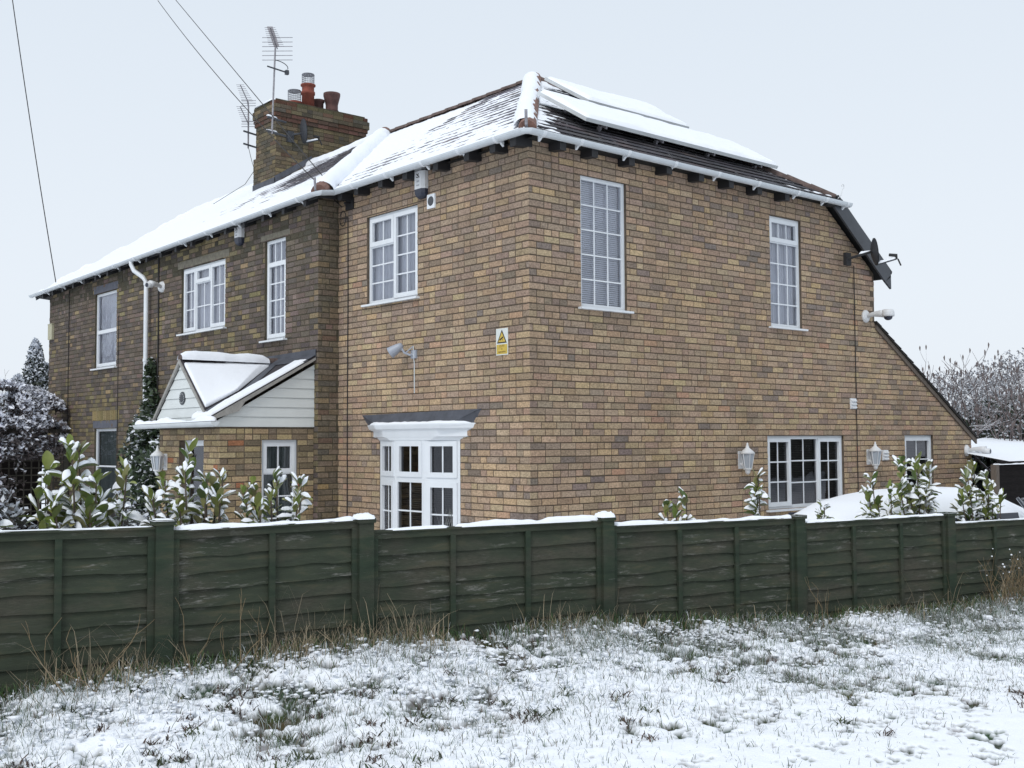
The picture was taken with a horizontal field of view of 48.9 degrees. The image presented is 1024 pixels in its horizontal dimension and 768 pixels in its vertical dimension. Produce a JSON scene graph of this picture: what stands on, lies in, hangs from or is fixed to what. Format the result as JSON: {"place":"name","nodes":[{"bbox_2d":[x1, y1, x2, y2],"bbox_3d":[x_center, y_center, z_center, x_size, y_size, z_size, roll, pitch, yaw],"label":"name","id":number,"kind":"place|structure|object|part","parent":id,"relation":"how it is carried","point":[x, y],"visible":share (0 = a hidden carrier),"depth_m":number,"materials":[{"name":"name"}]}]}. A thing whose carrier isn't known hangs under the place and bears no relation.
{"place":"outdoors","nodes":[
{"label":"outdoors","id":0,"kind":"place"},
{"bbox_2d":[0,519,13,529],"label":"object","id":1,"kind":"object","parent":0,"point":[6,523],"visible":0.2,"depth_m":6.55,"materials":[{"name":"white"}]},
{"bbox_2d":[0,465,1023,767],"bbox_3d":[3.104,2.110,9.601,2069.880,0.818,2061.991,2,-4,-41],"label":"ground","id":2,"kind":"structure","parent":0,"point":[990,735],"depth_m":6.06,"materials":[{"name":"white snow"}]},
{"bbox_2d":[0,484,36,529],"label":"snowy shrub","id":3,"kind":"object","parent":2,"relation":"on","point":[16,509],"visible":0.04,"depth_m":7.20,"materials":[{"name":"white snow"}]},
{"bbox_2d":[2,433,41,529],"bbox_3d":[-11.142,1.991,21.483,4.200,2.400,0.050,2,-4,-41],"label":"garden fence","id":4,"kind":"object","parent":2,"relation":"on","point":[27,478],"visible":0.2,"depth_m":22.61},
{"bbox_2d":[0,337,48,468],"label":"conifer","id":5,"kind":"object","parent":2,"relation":"on","point":[36,372],"visible":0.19,"depth_m":25.97,"materials":[{"name":"grey plant"}]},
{"bbox_2d":[0,429,69,528],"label":"trellis","id":6,"kind":"object","parent":2,"relation":"on","point":[65,460],"visible":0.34,"depth_m":21.15,"materials":[{"name":"brown wood"}]},
{"bbox_2d":[0,369,83,523],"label":"bush","id":7,"kind":"object","parent":2,"relation":"on","point":[28,407],"visible":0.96,"depth_m":20.97,"materials":[{"name":"plant"}]},
{"bbox_2d":[18,434,143,528],"bbox_3d":[-2.634,1.357,6.837,0.476,2.107,0.706,-2,-3,29],"label":"laurel bush","id":8,"kind":"object","parent":2,"relation":"on","point":[96,509],"visible":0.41,"depth_m":6.80,"materials":[{"name":"green plant"}]},
{"bbox_2d":[21,618,154,695],"bbox_3d":[-2.251,1.443,5.978,0.580,0.456,0.407,-1,-3,4],"label":"bramble","id":9,"kind":"object","parent":2,"relation":"on","point":[75,659],"visible":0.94,"depth_m":5.89,"materials":[{"name":"brown plant"}]},
{"bbox_2d":[58,485,139,527],"bbox_3d":[-3.046,1.599,7.876,1.835,1.788,1.312,2,-4,-41],"label":"snowy shrub","id":10,"kind":"object","parent":2,"relation":"on","point":[128,506],"visible":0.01,"depth_m":7.91,"materials":[{"name":"white snow"}]},
{"bbox_2d":[113,357,160,525],"bbox_3d":[-5.551,1.199,17.000,1.634,3.476,3.416,2,-4,-41],"label":"ivy","id":11,"kind":"object","parent":2,"relation":"on","point":[143,445],"visible":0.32,"depth_m":17.50,"materials":[{"name":"green plant"}]},
{"bbox_2d":[137,492,194,526],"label":"snowy shrub","id":12,"kind":"object","parent":2,"relation":"on","point":[145,515],"depth_m":8.39,"materials":[{"name":"white snow"}]},
{"bbox_2d":[139,438,235,525],"bbox_3d":[-2.010,1.380,7.090,0.655,2.082,0.391,2,-4,-41],"label":"laurel bush","id":13,"kind":"object","parent":2,"relation":"on","point":[213,492],"visible":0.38,"depth_m":7.08,"materials":[{"name":"green plant"}]},
{"bbox_2d":[176,592,269,674],"bbox_3d":[-1.651,1.428,6.488,0.538,0.450,0.251,2,-4,-35],"label":"bramble","id":14,"kind":"object","parent":2,"relation":"on","point":[241,608],"visible":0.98,"depth_m":6.49,"materials":[{"name":"brown plant"}]},
{"bbox_2d":[133,349,316,527],"bbox_3d":[-3.745,1.238,14.901,1.664,3.365,2.380,2,-4,-41],"label":"porch","id":15,"kind":"object","parent":2,"relation":"on","point":[206,397],"visible":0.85,"depth_m":14.52,"materials":[{"name":"brick"}]},
{"bbox_2d":[150,446,167,475],"bbox_3d":[-4.716,1.021,15.017,0.215,0.400,0.189,2,-4,-41],"label":"wall lantern","id":16,"kind":"object","parent":15,"relation":"attached to","point":[157,457],"depth_m":14.97,"materials":[{"name":"white plastic"}]},
{"bbox_2d":[184,440,203,524],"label":"window","id":17,"kind":"structure","parent":15,"relation":"in","point":[198,452],"depth_m":14.93,"materials":[{"name":"plastic"}]},
{"bbox_2d":[261,440,295,521],"bbox_3d":[-3.024,1.383,14.478,0.515,1.325,0.104,2,-4,-41],"label":"window","id":18,"kind":"structure","parent":15,"relation":"in","point":[275,453],"depth_m":14.52,"materials":[{"name":"plastic"}]},
{"bbox_2d":[234,466,312,523],"bbox_3d":[-1.536,1.481,7.294,0.552,1.895,0.356,2,-4,-41],"label":"laurel bush","id":19,"kind":"object","parent":2,"relation":"on","point":[259,503],"visible":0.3,"depth_m":7.30,"materials":[{"name":"green plant"}]},
{"bbox_2d":[29,71,977,529],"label":"brick house","id":20,"kind":"structure","parent":2,"relation":"on","point":[671,317],"depth_m":14.30,"materials":[{"name":"brick"}]},
{"bbox_2d":[12,0,55,281],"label":"overhead wire","id":21,"kind":"object","parent":20,"relation":"attached to","point":[33,141],"visible":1,"depth_m":22.36,"materials":[{"name":"black"}]},
{"bbox_2d":[48,323,53,339],"bbox_3d":[-9.241,-1.045,22.569,0.055,0.315,0.250,2,-4,-41],"label":"junction box","id":22,"kind":"object","parent":20,"relation":"attached to","point":[51,331],"visible":1,"depth_m":22.51,"materials":[{"name":"beige plastic"}]},
{"bbox_2d":[90,290,116,370],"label":"window","id":23,"kind":"structure","parent":20,"relation":"in","point":[106,302],"depth_m":20.63,"materials":[{"name":"plastic"}]},
{"bbox_2d":[96,428,116,499],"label":"window","id":24,"kind":"structure","parent":20,"relation":"in","point":[106,444],"depth_m":20.47,"materials":[{"name":"plastic"}]},
{"bbox_2d":[145,280,164,292],"bbox_3d":[-5.843,-1.606,18.400,0.189,0.189,0.375,-2,-3,27],"label":"security camera","id":25,"kind":"object","parent":20,"relation":"attached to","point":[152,284],"visible":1,"depth_m":18.37,"materials":[{"name":"white plastic"}]},
{"bbox_2d":[176,259,226,335],"bbox_3d":[-4.758,-1.326,17.437,0.193,1.068,1.630,2,-4,-41],"label":"window","id":26,"kind":"structure","parent":20,"relation":"in","point":[204,285],"depth_m":17.56,"materials":[{"name":"plastic"}]},
{"bbox_2d":[214,84,256,203],"bbox_3d":[-5.310,-4.507,21.220,0.553,2.104,0.949,13,-14,-78],"label":"television aerial","id":27,"kind":"object","parent":20,"relation":"attached to","point":[248,126],"visible":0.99,"depth_m":21.28,"materials":[{"name":"metal"}]},
{"bbox_2d":[234,226,244,245],"bbox_3d":[-3.992,-2.189,16.460,0.086,0.330,0.190,2,-4,-41],"label":"alarm box","id":28,"kind":"object","parent":20,"relation":"attached to","point":[239,237],"visible":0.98,"depth_m":16.40,"materials":[{"name":"white plastic"}]},
{"bbox_2d":[158,1,341,207],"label":"overhead wire","id":29,"kind":"object","parent":20,"relation":"attached to","point":[247,109],"visible":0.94,"depth_m":18.20,"materials":[{"name":"black"}]},
{"bbox_2d":[176,0,344,201],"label":"overhead wire","id":30,"kind":"object","parent":20,"relation":"attached to","point":[254,94],"visible":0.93,"depth_m":18.45,"materials":[{"name":"black"}]},
{"bbox_2d":[259,237,286,342],"bbox_3d":[-3.274,-1.306,15.702,0.192,1.438,0.690,2,-4,-41],"label":"window","id":31,"kind":"structure","parent":20,"relation":"in","point":[276,249],"depth_m":15.81,"materials":[{"name":"plastic"}]},
{"bbox_2d":[262,26,292,136],"bbox_3d":[-4.244,-5.495,20.445,0.542,1.816,0.862,1,-3,-16],"label":"television aerial","id":32,"kind":"object","parent":20,"relation":"attached to","point":[272,33],"visible":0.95,"depth_m":20.65,"materials":[{"name":"metal"}]},
{"bbox_2d":[286,119,321,144],"bbox_3d":[-3.880,-4.697,21.006,0.565,0.457,0.408,-1,-3,19],"label":"satellite dish","id":33,"kind":"object","parent":20,"relation":"attached to","point":[303,133],"visible":1,"depth_m":20.91,"materials":[{"name":"black paint"}]},
{"bbox_2d":[361,205,419,307],"bbox_3d":[-1.480,-1.587,14.096,0.193,1.158,1.205,2,-4,-41],"label":"window","id":34,"kind":"structure","parent":20,"relation":"in","point":[393,235],"depth_m":14.13,"materials":[{"name":"plastic"}]},
{"bbox_2d":[387,343,417,392],"bbox_3d":[-1.328,-0.193,13.642,0.376,0.610,0.145,0,-3,0],"label":"floodlight","id":35,"kind":"object","parent":20,"relation":"attached to","point":[394,350],"visible":1,"depth_m":13.60,"materials":[{"name":"grey plastic"}]},
{"bbox_2d":[415,167,427,198],"bbox_3d":[-1.102,-2.415,13.572,0.086,0.360,0.200,2,-4,-41],"label":"alarm box","id":36,"kind":"object","parent":20,"relation":"attached to","point":[421,183],"visible":0.98,"depth_m":13.51,"materials":[{"name":"white plastic"}]},
{"bbox_2d":[362,409,480,529],"bbox_3d":[-0.834,1.492,13.746,1.135,2.310,2.440,2,-4,-41],"label":"bay window","id":37,"kind":"structure","parent":20,"relation":"in","point":[422,479],"depth_m":13.47,"materials":[{"name":"plastic"}]},
{"bbox_2d":[427,193,435,208],"bbox_3d":[-0.963,-2.182,13.447,0.031,0.170,0.150,2,-4,-41],"label":"wall vent","id":38,"kind":"object","parent":20,"relation":"attached to","point":[431,201],"depth_m":13.42,"materials":[{"name":"plastic"}]},
{"bbox_2d":[496,328,507,355],"bbox_3d":[-0.110,-0.465,12.382,0.009,0.295,0.202,2,-4,-41],"label":"warning sign","id":39,"kind":"object","parent":20,"relation":"attached to","point":[501,341],"visible":1,"depth_m":12.38,"materials":[{"name":"yellow plastic"}]},
{"bbox_2d":[578,175,633,313],"bbox_3d":[0.681,-1.561,13.284,0.840,1.523,1.265,2,-4,-41],"label":"window","id":40,"kind":"structure","parent":20,"relation":"in","point":[602,201],"depth_m":12.96,"materials":[{"name":"plastic"}]},
{"bbox_2d":[544,77,688,128],"bbox_3d":[1.518,-3.970,16.075,2.050,0.653,0.884,2,-4,-41],"label":"solar panel","id":41,"kind":"object","parent":20,"relation":"on","point":[626,104],"visible":0.97,"depth_m":15.76,"materials":[{"name":"plastic"}]},
{"bbox_2d":[537,89,777,168],"bbox_3d":[2.018,-3.299,14.884,3.740,0.654,0.884,2,-4,-41],"label":"solar panel","id":42,"kind":"object","parent":20,"relation":"on","point":[601,116],"visible":1,"depth_m":14.45,"materials":[{"name":"plastic"}]},
{"bbox_2d":[738,443,754,473],"bbox_3d":[2.963,0.940,14.216,0.189,0.400,0.215,2,-4,-41],"label":"wall lantern","id":43,"kind":"object","parent":20,"relation":"attached to","point":[745,458],"depth_m":14.17,"materials":[{"name":"white plastic"}]},
{"bbox_2d":[769,216,807,330],"bbox_3d":[3.651,-1.477,15.122,0.795,1.508,0.192,2,-4,-41],"label":"window","id":44,"kind":"structure","parent":20,"relation":"in","point":[784,249],"depth_m":15.22,"materials":[{"name":"plastic"}]},
{"bbox_2d":[766,436,842,511],"bbox_3d":[3.628,1.219,15.661,1.855,0.988,1.265,2,-4,-41],"label":"window","id":45,"kind":"structure","parent":20,"relation":"in","point":[803,470],"depth_m":15.30,"materials":[{"name":"plastic"}]},
{"bbox_2d":[849,398,857,408],"bbox_3d":[4.851,0.278,15.985,0.140,0.150,0.045,2,-4,-41],"label":"louvre vent","id":46,"kind":"object","parent":20,"relation":"attached to","point":[853,403],"visible":1,"depth_m":15.96,"materials":[{"name":"plastic"}]},
{"bbox_2d":[843,238,900,265],"bbox_3d":[5.048,-1.849,15.780,0.776,0.399,0.327,0,-3,-13],"label":"satellite dish","id":47,"kind":"object","parent":20,"relation":"attached to","point":[873,251],"visible":1,"depth_m":15.75,"materials":[{"name":"black paint"}]},
{"bbox_2d":[866,442,881,469],"bbox_3d":[5.191,1.024,16.124,0.189,0.400,0.215,2,-4,-41],"label":"wall lantern","id":48,"kind":"object","parent":20,"relation":"attached to","point":[874,453],"depth_m":16.07,"materials":[{"name":"white plastic"}]},
{"bbox_2d":[861,309,894,322],"bbox_3d":[5.262,-0.988,16.141,0.202,0.189,0.448,2,-4,-41],"label":"security camera","id":49,"kind":"object","parent":20,"relation":"attached to","point":[885,314],"visible":1,"depth_m":16.11,"materials":[{"name":"white plastic"}]},
{"bbox_2d":[882,450,888,459],"bbox_3d":[5.470,1.041,16.474,0.140,0.150,0.045,2,-4,-41],"label":"louvre vent","id":50,"kind":"object","parent":20,"relation":"attached to","point":[885,455],"visible":0.98,"depth_m":16.45,"materials":[{"name":"white plastic"}]},
{"bbox_2d":[904,435,931,486],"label":"window","id":51,"kind":"structure","parent":20,"relation":"in","point":[914,444],"depth_m":17.24,"materials":[{"name":"plastic"}]},
{"bbox_2d":[964,445,990,455],"bbox_3d":[7.423,1.059,17.935,0.375,0.189,0.189,-3,-4,39],"label":"security camera","id":52,"kind":"object","parent":20,"relation":"attached to","point":[982,449],"visible":1,"depth_m":17.93,"materials":[{"name":"white plastic"}]},
{"bbox_2d":[0,511,1023,695],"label":"fence","id":53,"kind":"object","parent":2,"relation":"on","point":[121,581],"visible":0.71,"depth_m":7.41,"materials":[{"name":"green wood"}]},
{"bbox_2d":[0,592,1023,767],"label":"snow clumps","id":54,"kind":"object","parent":2,"relation":"on","point":[179,674],"visible":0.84,"depth_m":6.57,"materials":[{"name":"white snow"}]},
{"bbox_2d":[0,567,1023,710],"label":"dry grass","id":55,"kind":"structure","parent":2,"relation":"on","point":[292,645],"depth_m":6.85,"materials":[{"name":"beige plant"}]},
{"bbox_2d":[658,487,695,520],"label":"laurel bush","id":56,"kind":"object","parent":2,"relation":"on","point":[667,505],"visible":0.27,"depth_m":9.19,"materials":[{"name":"green plant"}]},
{"bbox_2d":[743,468,770,515],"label":"laurel bush","id":57,"kind":"object","parent":2,"relation":"on","point":[758,492],"visible":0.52,"depth_m":9.77,"materials":[{"name":"green plant"}]},
{"bbox_2d":[806,579,829,627],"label":"bramble","id":58,"kind":"object","parent":2,"relation":"on","point":[820,605],"visible":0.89,"depth_m":8.90,"materials":[{"name":"brown plant"}]},
{"bbox_2d":[815,499,834,518],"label":"laurel bush","id":59,"kind":"object","parent":2,"relation":"on","point":[819,514],"visible":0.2,"depth_m":9.89,"materials":[{"name":"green plant"}]},
{"bbox_2d":[855,471,900,517],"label":"laurel bush","id":60,"kind":"object","parent":2,"relation":"on","point":[873,507],"visible":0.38,"depth_m":10.36,"materials":[{"name":"green plant"}]},
{"bbox_2d":[788,487,1023,521],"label":"parked car","id":61,"kind":"object","parent":2,"relation":"on","point":[847,506],"visible":0.16,"depth_m":11.39,"materials":[{"name":"grey paint"}]},
{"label":"side window","id":62,"kind":"part","parent":61,"relation":"part of","materials":[{"name":"glass"}]},
{"bbox_2d":[891,451,941,514],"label":"laurel bush","id":63,"kind":"object","parent":2,"relation":"on","point":[918,501],"visible":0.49,"depth_m":10.76,"materials":[{"name":"green plant"}]},
{"bbox_2d":[919,342,1023,472],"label":"bare tree","id":64,"kind":"object","parent":2,"relation":"on","point":[997,425],"visible":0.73,"depth_m":24.63,"materials":[{"name":"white plant"}]},
{"bbox_2d":[922,350,1023,480],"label":"bare tree","id":65,"kind":"object","parent":2,"relation":"on","point":[985,426],"visible":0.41,"depth_m":23.95,"materials":[{"name":"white plant"}]},
{"bbox_2d":[928,347,1023,438],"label":"frosted tree","id":66,"kind":"object","parent":2,"relation":"on","point":[993,378],"visible":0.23,"depth_m":26.64,"materials":[{"name":"grey plant"}]},
{"bbox_2d":[950,459,1006,520],"bbox_3d":[4.721,1.675,11.319,0.952,1.848,0.348,2,-4,-41],"label":"laurel bush","id":67,"kind":"object","parent":2,"relation":"on","point":[985,509],"visible":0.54,"depth_m":11.29,"materials":[{"name":"green plant"}]},
{"bbox_2d":[953,394,1023,487],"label":"bare tree","id":68,"kind":"object","parent":2,"relation":"on","point":[987,462],"visible":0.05,"depth_m":25.30,"materials":[{"name":"plant"}]},
{"bbox_2d":[968,437,1023,491],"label":"lean to shed","id":69,"kind":"object","parent":2,"relation":"on","point":[1002,449],"visible":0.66,"depth_m":19.68,"materials":[{"name":"white"}]},
{"bbox_2d":[977,548,1023,607],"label":"shrub","id":70,"kind":"object","parent":2,"relation":"on","point":[1006,584],"visible":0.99,"depth_m":10.17,"materials":[{"name":"brown"}]},
{"bbox_2d":[991,461,1023,507],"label":"shed","id":71,"kind":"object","parent":2,"relation":"on","point":[1008,476],"visible":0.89,"depth_m":16.22,"materials":[{"name":"black wood"}]},
{"bbox_2d":[0,585,1023,706],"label":"grass","id":72,"kind":"structure","parent":0,"point":[657,626],"depth_m":7.63,"materials":[{"name":"plant"}]},
{"bbox_2d":[0,0,1023,405],"label":"sky","id":73,"kind":"structure","parent":0,"point":[915,107],"materials":[{"name":"white"}]},
{"bbox_2d":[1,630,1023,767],"bbox_3d":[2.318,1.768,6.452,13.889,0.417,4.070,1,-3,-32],"label":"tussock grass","id":74,"kind":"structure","parent":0,"point":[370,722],"depth_m":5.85,"materials":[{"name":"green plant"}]}
]}

